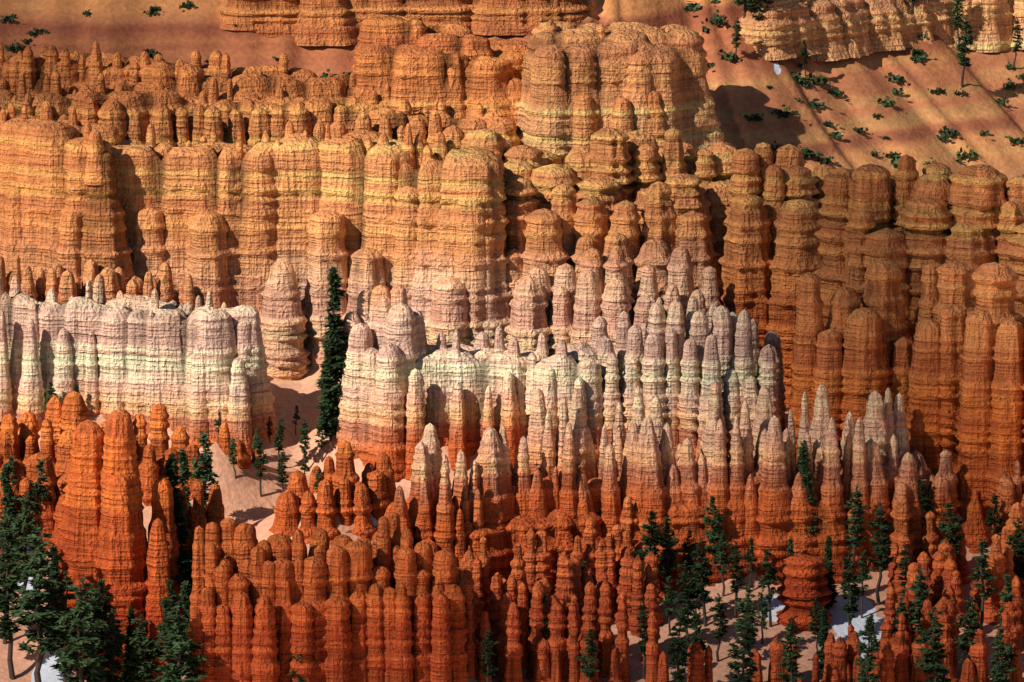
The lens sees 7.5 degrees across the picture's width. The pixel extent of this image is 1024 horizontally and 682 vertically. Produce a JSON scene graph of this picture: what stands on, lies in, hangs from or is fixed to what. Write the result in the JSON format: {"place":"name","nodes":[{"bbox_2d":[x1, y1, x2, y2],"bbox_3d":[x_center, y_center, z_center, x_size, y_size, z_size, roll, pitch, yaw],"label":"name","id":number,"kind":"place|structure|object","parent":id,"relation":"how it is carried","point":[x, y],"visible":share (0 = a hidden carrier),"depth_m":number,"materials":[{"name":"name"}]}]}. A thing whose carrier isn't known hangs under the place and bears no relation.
{"place":"outdoors","nodes":[
{"label":"outdoors","id":0,"kind":"place"},
{"bbox_2d":[0,0,1023,681],"bbox_3d":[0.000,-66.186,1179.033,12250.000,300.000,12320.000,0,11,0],"label":"ground","id":1,"kind":"structure","parent":0,"point":[914,118],"depth_m":1210.74,"materials":[{"name":"soil"}]},
{"bbox_2d":[0,13,16,22],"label":"shrub","id":2,"kind":"object","parent":1,"relation":"on","point":[11,18],"visible":1,"depth_m":1210.78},
{"bbox_2d":[0,537,22,679],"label":"tree","id":3,"kind":"object","parent":1,"relation":"on","point":[7,597],"visible":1,"depth_m":1067.66,"materials":[{"name":"green plant"}]},
{"bbox_2d":[0,462,23,557],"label":"tree","id":4,"kind":"object","parent":1,"relation":"on","point":[5,481],"visible":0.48,"depth_m":1095.83,"materials":[{"name":"green plant"}]},
{"bbox_2d":[7,455,18,488],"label":"tree","id":5,"kind":"object","parent":1,"relation":"on","point":[11,460],"visible":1,"depth_m":1100.74,"materials":[{"name":"green plant"}]},
{"bbox_2d":[0,510,28,644],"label":"tree","id":6,"kind":"object","parent":1,"relation":"on","point":[9,540],"visible":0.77,"depth_m":1075.29,"materials":[{"name":"green plant"}]},
{"bbox_2d":[4,39,25,50],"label":"shrub","id":7,"kind":"object","parent":1,"relation":"on","point":[17,47],"visible":1,"depth_m":1206.33,"materials":[{"name":"plant"}]},
{"bbox_2d":[9,492,42,594],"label":"tree","id":8,"kind":"object","parent":1,"relation":"on","point":[24,517],"visible":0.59,"depth_m":1084.73,"materials":[{"name":"green plant"}]},
{"bbox_2d":[6,527,65,681],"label":"tree","id":9,"kind":"object","parent":1,"relation":"on","point":[37,617],"visible":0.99,"depth_m":1061.96,"materials":[{"name":"green plant"}]},
{"bbox_2d":[28,458,52,526],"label":"tree","id":10,"kind":"object","parent":1,"relation":"on","point":[37,492],"visible":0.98,"depth_m":1098.36,"materials":[{"name":"green plant"}]},
{"bbox_2d":[37,542,63,654],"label":"tree","id":11,"kind":"object","parent":1,"relation":"on","point":[55,574],"visible":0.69,"depth_m":1070.76,"materials":[{"name":"green plant"}]},
{"bbox_2d":[41,381,59,409],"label":"tree","id":12,"kind":"object","parent":1,"relation":"on","point":[49,390],"visible":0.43,"depth_m":1131.28,"materials":[{"name":"green plant"}]},
{"bbox_2d":[49,571,77,681],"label":"tree","id":13,"kind":"object","parent":1,"relation":"on","point":[66,583],"visible":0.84,"depth_m":1062.07,"materials":[{"name":"green plant"}]},
{"bbox_2d":[53,577,108,681],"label":"tree","id":14,"kind":"object","parent":1,"relation":"on","point":[68,660],"visible":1,"depth_m":1052.88,"materials":[{"name":"green plant"}]},
{"bbox_2d":[76,583,107,677],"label":"tree","id":15,"kind":"object","parent":1,"relation":"on","point":[97,621],"visible":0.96,"depth_m":1060.39,"materials":[{"name":"green plant"}]},
{"bbox_2d":[89,579,112,644],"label":"tree","id":16,"kind":"object","parent":1,"relation":"on","point":[101,584],"visible":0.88,"depth_m":1066.48,"materials":[{"name":"green plant"}]},
{"bbox_2d":[97,608,126,681],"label":"tree","id":17,"kind":"object","parent":1,"relation":"on","point":[112,651],"visible":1,"depth_m":1057.94,"materials":[{"name":"green plant"}]},
{"bbox_2d":[118,605,142,681],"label":"tree","id":18,"kind":"object","parent":1,"relation":"on","point":[128,650],"visible":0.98,"depth_m":1066.00,"materials":[{"name":"green plant"}]},
{"bbox_2d":[125,614,162,681],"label":"tree","id":19,"kind":"object","parent":1,"relation":"on","point":[141,654],"visible":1,"depth_m":1057.09,"materials":[{"name":"green plant"}]},
{"bbox_2d":[151,597,186,681],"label":"tree","id":20,"kind":"object","parent":1,"relation":"on","point":[162,627],"visible":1,"depth_m":1056.76,"materials":[{"name":"green plant"}]},
{"bbox_2d":[158,579,181,624],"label":"tree","id":21,"kind":"object","parent":1,"relation":"on","point":[169,583],"visible":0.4,"depth_m":1068.22,"materials":[{"name":"green plant"}]},
{"bbox_2d":[162,453,193,600],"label":"tree","id":22,"kind":"object","parent":1,"relation":"on","point":[172,468],"visible":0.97,"depth_m":1073.93,"materials":[{"name":"green plant"}]},
{"bbox_2d":[155,605,208,681],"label":"tree","id":23,"kind":"object","parent":1,"relation":"on","point":[171,666],"visible":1,"depth_m":1051.82,"materials":[{"name":"green plant"}]},
{"bbox_2d":[178,580,191,666],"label":"tree","id":24,"kind":"object","parent":1,"relation":"on","point":[184,595],"visible":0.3,"depth_m":1068.26,"materials":[{"name":"green plant"}]},
{"bbox_2d":[178,448,192,518],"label":"tree","id":25,"kind":"object","parent":1,"relation":"on","point":[184,466],"visible":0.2,"depth_m":1098.08,"materials":[{"name":"green plant"}]},
{"bbox_2d":[188,431,220,508],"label":"tree","id":26,"kind":"object","parent":1,"relation":"on","point":[203,473],"visible":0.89,"depth_m":1104.64,"materials":[{"name":"green plant"}]},
{"bbox_2d":[214,411,221,443],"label":"tree","id":27,"kind":"object","parent":1,"relation":"on","point":[218,421],"visible":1,"depth_m":1116.74,"materials":[{"name":"green plant"}]},
{"bbox_2d":[227,436,237,478],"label":"tree","id":28,"kind":"object","parent":1,"relation":"on","point":[231,453],"visible":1,"depth_m":1113.83,"materials":[{"name":"green plant"}]},
{"bbox_2d":[251,428,261,449],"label":"tree","id":29,"kind":"object","parent":1,"relation":"on","point":[256,438],"visible":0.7,"depth_m":1126.81,"materials":[{"name":"green plant"}]},
{"bbox_2d":[252,439,268,496],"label":"tree","id":30,"kind":"object","parent":1,"relation":"on","point":[260,461],"visible":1,"depth_m":1114.58,"materials":[{"name":"green plant"}]},
{"bbox_2d":[273,418,285,465],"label":"tree","id":31,"kind":"object","parent":1,"relation":"on","point":[279,429],"visible":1,"depth_m":1126.16,"materials":[{"name":"green plant"}]},
{"bbox_2d":[275,449,289,491],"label":"tree","id":32,"kind":"object","parent":1,"relation":"on","point":[281,471],"visible":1,"depth_m":1115.56,"materials":[{"name":"green plant"}]},
{"bbox_2d":[288,654,308,681],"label":"tree","id":33,"kind":"object","parent":1,"relation":"on","point":[299,676],"visible":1,"depth_m":1056.42,"materials":[{"name":"green plant"}]},
{"bbox_2d":[299,419,310,462],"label":"tree","id":34,"kind":"object","parent":1,"relation":"on","point":[304,430],"visible":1,"depth_m":1127.18,"materials":[{"name":"green plant"}]},
{"bbox_2d":[300,452,310,474],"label":"tree","id":35,"kind":"object","parent":1,"relation":"on","point":[304,465],"visible":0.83,"depth_m":1119.57,"materials":[{"name":"green plant"}]},
{"bbox_2d":[313,467,322,493],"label":"tree","id":36,"kind":"object","parent":1,"relation":"on","point":[318,479],"visible":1,"depth_m":1103.54,"materials":[{"name":"green plant"}]},
{"bbox_2d":[314,412,331,461],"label":"tree","id":37,"kind":"object","parent":1,"relation":"on","point":[320,426],"visible":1,"depth_m":1127.96,"materials":[{"name":"green plant"}]},
{"bbox_2d":[316,345,339,440],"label":"tree","id":38,"kind":"object","parent":1,"relation":"on","point":[331,419],"visible":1,"depth_m":1128.47,"materials":[{"name":"green plant"}]},
{"bbox_2d":[315,266,349,413],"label":"tree","id":39,"kind":"object","parent":1,"relation":"on","point":[335,334],"visible":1,"depth_m":1127.75,"materials":[{"name":"green plant"}]},
{"bbox_2d":[477,627,498,681],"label":"tree","id":40,"kind":"object","parent":1,"relation":"on","point":[486,656],"visible":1,"depth_m":1064.17,"materials":[{"name":"green plant"}]},
{"bbox_2d":[0,0,1023,681],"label":"hoodoos","id":41,"kind":"object","parent":1,"relation":"on","point":[608,288],"visible":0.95,"depth_m":1127.14,"materials":[{"name":"stone"}]},
{"bbox_2d":[538,594,549,634],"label":"tree","id":42,"kind":"object","parent":1,"relation":"on","point":[545,619],"visible":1,"depth_m":1071.82,"materials":[{"name":"green plant"}]},
{"bbox_2d":[575,628,600,681],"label":"tree","id":43,"kind":"object","parent":1,"relation":"on","point":[589,671],"visible":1,"depth_m":1068.07,"materials":[{"name":"green plant"}]},
{"bbox_2d":[635,601,649,679],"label":"tree","id":44,"kind":"object","parent":1,"relation":"on","point":[641,617],"visible":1,"depth_m":1072.01,"materials":[{"name":"green plant"}]},
{"bbox_2d":[635,509,664,578],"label":"tree","id":45,"kind":"object","parent":1,"relation":"on","point":[650,542],"visible":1,"depth_m":1088.82,"materials":[{"name":"green plant"}]},
{"bbox_2d":[658,517,680,597],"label":"tree","id":46,"kind":"object","parent":1,"relation":"on","point":[671,542],"visible":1,"depth_m":1091.13,"materials":[{"name":"green plant"}]},
{"bbox_2d":[661,576,677,635],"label":"tree","id":47,"kind":"object","parent":1,"relation":"on","point":[669,599],"visible":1,"depth_m":1081.97,"materials":[{"name":"green plant"}]},
{"bbox_2d":[665,610,692,681],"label":"tree","id":48,"kind":"object","parent":1,"relation":"on","point":[678,645],"visible":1,"depth_m":1061.23,"materials":[{"name":"green plant"}]},
{"bbox_2d":[673,560,704,649],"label":"tree","id":49,"kind":"object","parent":1,"relation":"on","point":[693,592],"visible":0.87,"depth_m":1077.08,"materials":[{"name":"green plant"}]},
{"bbox_2d":[681,529,696,581],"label":"tree","id":50,"kind":"object","parent":1,"relation":"on","point":[689,559],"visible":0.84,"depth_m":1093.99,"materials":[{"name":"green plant"}]},
{"bbox_2d":[682,1,699,11],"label":"shrub","id":51,"kind":"object","parent":1,"relation":"on","point":[690,7],"visible":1,"depth_m":1225.73,"materials":[{"name":"plant"}]},
{"bbox_2d":[686,613,706,659],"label":"tree","id":52,"kind":"object","parent":1,"relation":"on","point":[698,630],"visible":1,"depth_m":1065.46,"materials":[{"name":"green plant"}]},
{"bbox_2d":[689,539,714,626],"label":"tree","id":53,"kind":"object","parent":1,"relation":"on","point":[700,575],"visible":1,"depth_m":1083.58,"materials":[{"name":"green plant"}]},
{"bbox_2d":[701,9,724,24],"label":"shrub","id":54,"kind":"object","parent":1,"relation":"on","point":[717,19],"visible":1,"depth_m":1223.83,"materials":[{"name":"plant"}]},
{"bbox_2d":[703,496,724,563],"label":"tree","id":55,"kind":"object","parent":1,"relation":"on","point":[713,535],"visible":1,"depth_m":1094.30,"materials":[{"name":"green plant"}]},
{"bbox_2d":[711,593,728,661],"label":"tree","id":56,"kind":"object","parent":1,"relation":"on","point":[722,621],"visible":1,"depth_m":1075.00,"materials":[{"name":"green plant"}]},
{"bbox_2d":[714,530,731,596],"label":"tree","id":57,"kind":"object","parent":1,"relation":"on","point":[724,566],"visible":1,"depth_m":1091.97,"materials":[{"name":"green plant"}]},
{"bbox_2d":[717,47,740,61],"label":"shrub","id":58,"kind":"object","parent":1,"relation":"on","point":[730,55],"visible":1,"depth_m":1218.77,"materials":[{"name":"plant"}]},
{"bbox_2d":[731,17,741,63],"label":"tree","id":59,"kind":"object","parent":1,"relation":"on","point":[735,26],"visible":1,"depth_m":1217.69,"materials":[{"name":"green plant"}]},
{"bbox_2d":[727,541,746,617],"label":"tree","id":60,"kind":"object","parent":1,"relation":"on","point":[736,583],"visible":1,"depth_m":1086.14,"materials":[{"name":"green plant"}]},
{"bbox_2d":[733,0,749,18],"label":"tree","id":61,"kind":"object","parent":1,"relation":"on","point":[740,2],"visible":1,"depth_m":1223.59,"materials":[{"name":"green plant"}]},
{"bbox_2d":[726,618,760,681],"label":"tree","id":62,"kind":"object","parent":1,"relation":"on","point":[746,643],"visible":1,"depth_m":1059.29,"materials":[{"name":"green plant"}]},
{"bbox_2d":[734,582,760,662],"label":"tree","id":63,"kind":"object","parent":1,"relation":"on","point":[749,615],"visible":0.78,"depth_m":1073.37,"materials":[{"name":"green plant"}]},
{"bbox_2d":[743,536,756,589],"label":"tree","id":64,"kind":"object","parent":1,"relation":"on","point":[749,557],"visible":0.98,"depth_m":1093.30,"materials":[{"name":"green plant"}]},
{"bbox_2d":[740,113,763,121],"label":"shrub","id":65,"kind":"object","parent":1,"relation":"on","point":[756,117],"visible":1,"depth_m":1209.75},
{"bbox_2d":[745,0,773,19],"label":"shrub","id":66,"kind":"object","parent":1,"relation":"on","point":[753,3],"visible":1,"depth_m":1222.43,"materials":[{"name":"green plant"}]},
{"bbox_2d":[755,588,769,643],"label":"tree","id":67,"kind":"object","parent":1,"relation":"on","point":[764,613],"visible":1,"depth_m":1079.75,"materials":[{"name":"green plant"}]},
{"bbox_2d":[756,548,780,626],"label":"tree","id":68,"kind":"object","parent":1,"relation":"on","point":[769,575],"visible":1,"depth_m":1083.84,"materials":[{"name":"green plant"}]},
{"bbox_2d":[771,104,800,118],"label":"shrub","id":69,"kind":"object","parent":1,"relation":"on","point":[784,113],"visible":1,"depth_m":1212.13,"materials":[{"name":"plant"}]},
{"bbox_2d":[785,537,795,558],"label":"tree","id":70,"kind":"object","parent":1,"relation":"on","point":[790,549],"visible":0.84,"depth_m":1094.02,"materials":[{"name":"green plant"}]},
{"bbox_2d":[777,617,805,681],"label":"tree","id":71,"kind":"object","parent":1,"relation":"on","point":[791,667],"visible":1,"depth_m":1058.54,"materials":[{"name":"green plant"}]},
{"bbox_2d":[799,39,809,76],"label":"tree","id":72,"kind":"object","parent":1,"relation":"on","point":[804,54],"visible":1,"depth_m":1223.19,"materials":[{"name":"green plant"}]},
{"bbox_2d":[795,442,820,534],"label":"tree","id":73,"kind":"object","parent":1,"relation":"on","point":[804,468],"visible":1,"depth_m":1097.04,"materials":[{"name":"green plant"}]},
{"bbox_2d":[807,598,821,650],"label":"tree","id":74,"kind":"object","parent":1,"relation":"on","point":[816,619],"visible":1,"depth_m":1078.06,"materials":[{"name":"green plant"}]},
{"bbox_2d":[805,70,830,86],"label":"shrub","id":75,"kind":"object","parent":1,"relation":"on","point":[821,80],"visible":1,"depth_m":1223.87,"materials":[{"name":"plant"}]},
{"bbox_2d":[807,607,829,677],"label":"tree","id":76,"kind":"object","parent":1,"relation":"on","point":[824,631],"visible":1,"depth_m":1069.72,"materials":[{"name":"green plant"}]},
{"bbox_2d":[810,98,828,108],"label":"shrub","id":77,"kind":"object","parent":1,"relation":"on","point":[815,104],"visible":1,"depth_m":1219.29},
{"bbox_2d":[817,156,833,163],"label":"shrub","id":78,"kind":"object","parent":1,"relation":"on","point":[825,160],"visible":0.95,"depth_m":1206.66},
{"bbox_2d":[824,536,839,608],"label":"tree","id":79,"kind":"object","parent":1,"relation":"on","point":[828,543],"visible":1,"depth_m":1089.75,"materials":[{"name":"green plant"}]},
{"bbox_2d":[827,87,844,96],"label":"shrub","id":80,"kind":"object","parent":1,"relation":"on","point":[835,92],"visible":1,"depth_m":1224.25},
{"bbox_2d":[839,550,861,625],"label":"tree","id":81,"kind":"object","parent":1,"relation":"on","point":[853,589],"visible":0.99,"depth_m":1080.93,"materials":[{"name":"green plant"}]},
{"bbox_2d":[844,485,867,575],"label":"tree","id":82,"kind":"object","parent":1,"relation":"on","point":[858,507],"visible":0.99,"depth_m":1096.44,"materials":[{"name":"green plant"}]},
{"bbox_2d":[856,550,872,617],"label":"tree","id":83,"kind":"object","parent":1,"relation":"on","point":[863,576],"visible":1,"depth_m":1087.88,"materials":[{"name":"green plant"}]},
{"bbox_2d":[855,616,881,681],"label":"tree","id":84,"kind":"object","parent":1,"relation":"on","point":[868,660],"visible":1,"depth_m":1060.01,"materials":[{"name":"green plant"}]},
{"bbox_2d":[865,501,895,604],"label":"tree","id":85,"kind":"object","parent":1,"relation":"on","point":[880,549],"visible":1,"depth_m":1090.83,"materials":[{"name":"green plant"}]},
{"bbox_2d":[877,96,895,106],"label":"shrub","id":86,"kind":"object","parent":1,"relation":"on","point":[886,102],"visible":1,"depth_m":1225.81,"materials":[{"name":"plant"}]},
{"bbox_2d":[884,72,907,83],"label":"shrub","id":87,"kind":"object","parent":1,"relation":"on","point":[897,78],"visible":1,"depth_m":1234.24,"materials":[{"name":"plant"}]},
{"bbox_2d":[892,595,910,635],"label":"tree","id":88,"kind":"object","parent":1,"relation":"on","point":[900,610],"visible":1,"depth_m":1070.27,"materials":[{"name":"green plant"}]},
{"bbox_2d":[897,544,911,595],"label":"tree","id":89,"kind":"object","parent":1,"relation":"on","point":[902,563],"visible":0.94,"depth_m":1083.95,"materials":[{"name":"green plant"}]},
{"bbox_2d":[907,568,931,633],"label":"tree","id":90,"kind":"object","parent":1,"relation":"on","point":[922,590],"visible":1,"depth_m":1075.06,"materials":[{"name":"green plant"}]},
{"bbox_2d":[910,53,930,61],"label":"shrub","id":91,"kind":"object","parent":1,"relation":"on","point":[915,57],"visible":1,"depth_m":1239.23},
{"bbox_2d":[918,475,931,526],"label":"tree","id":92,"kind":"object","parent":1,"relation":"on","point":[924,503],"visible":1,"depth_m":1101.25,"materials":[{"name":"green plant"}]},
{"bbox_2d":[913,607,951,681],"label":"tree","id":93,"kind":"object","parent":1,"relation":"on","point":[930,656],"visible":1,"depth_m":1056.94,"materials":[{"name":"green plant"}]},
{"bbox_2d":[939,124,960,137],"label":"shrub","id":94,"kind":"object","parent":1,"relation":"on","point":[950,132],"visible":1,"depth_m":1227.79,"materials":[{"name":"plant"}]},
{"bbox_2d":[938,502,964,556],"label":"tree","id":95,"kind":"object","parent":1,"relation":"on","point":[950,528],"visible":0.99,"depth_m":1095.16,"materials":[{"name":"green plant"}]},
{"bbox_2d":[950,0,965,43],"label":"tree","id":96,"kind":"object","parent":1,"relation":"on","point":[957,16],"visible":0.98,"depth_m":1246.43,"materials":[{"name":"green plant"}]},
{"bbox_2d":[954,14,974,87],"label":"tree","id":97,"kind":"object","parent":1,"relation":"on","point":[962,47],"visible":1,"depth_m":1235.73,"materials":[{"name":"green plant"}]},
{"bbox_2d":[956,145,979,159],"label":"shrub","id":98,"kind":"object","parent":1,"relation":"on","point":[972,154],"visible":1,"depth_m":1224.73,"materials":[{"name":"plant"}]},
{"bbox_2d":[954,596,983,662],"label":"tree","id":99,"kind":"object","parent":1,"relation":"on","point":[964,642],"visible":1,"depth_m":1068.45,"materials":[{"name":"green plant"}]},
{"bbox_2d":[970,538,995,628],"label":"tree","id":100,"kind":"object","parent":1,"relation":"on","point":[981,571],"visible":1,"depth_m":1082.70,"materials":[{"name":"green plant"}]},
{"bbox_2d":[984,493,1003,535],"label":"tree","id":101,"kind":"object","parent":1,"relation":"on","point":[990,520],"visible":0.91,"depth_m":1100.88,"materials":[{"name":"green plant"}]},
{"bbox_2d":[988,622,1018,681],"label":"tree","id":102,"kind":"object","parent":1,"relation":"on","point":[996,673],"visible":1,"depth_m":1059.62,"materials":[{"name":"green plant"}]},
{"bbox_2d":[995,574,1022,621],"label":"tree","id":103,"kind":"object","parent":1,"relation":"on","point":[1006,597],"visible":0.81,"depth_m":1078.03,"materials":[{"name":"green plant"}]},
{"bbox_2d":[1003,78,1020,90],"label":"shrub","id":104,"kind":"object","parent":1,"relation":"on","point":[1010,87],"visible":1,"depth_m":1244.45,"materials":[{"name":"plant"}]},
{"bbox_2d":[1004,518,1023,578],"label":"tree","id":105,"kind":"object","parent":1,"relation":"on","point":[1018,542],"visible":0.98,"depth_m":1090.70,"materials":[{"name":"green plant"}]},
{"bbox_2d":[1005,135,1023,143],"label":"shrub","id":106,"kind":"object","parent":1,"relation":"on","point":[1018,140],"visible":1,"depth_m":1230.98,"materials":[{"name":"plant"}]},
{"bbox_2d":[1011,17,1022,69],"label":"tree","id":107,"kind":"object","parent":1,"relation":"on","point":[1016,29],"visible":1,"depth_m":1247.01,"materials":[{"name":"green plant"}]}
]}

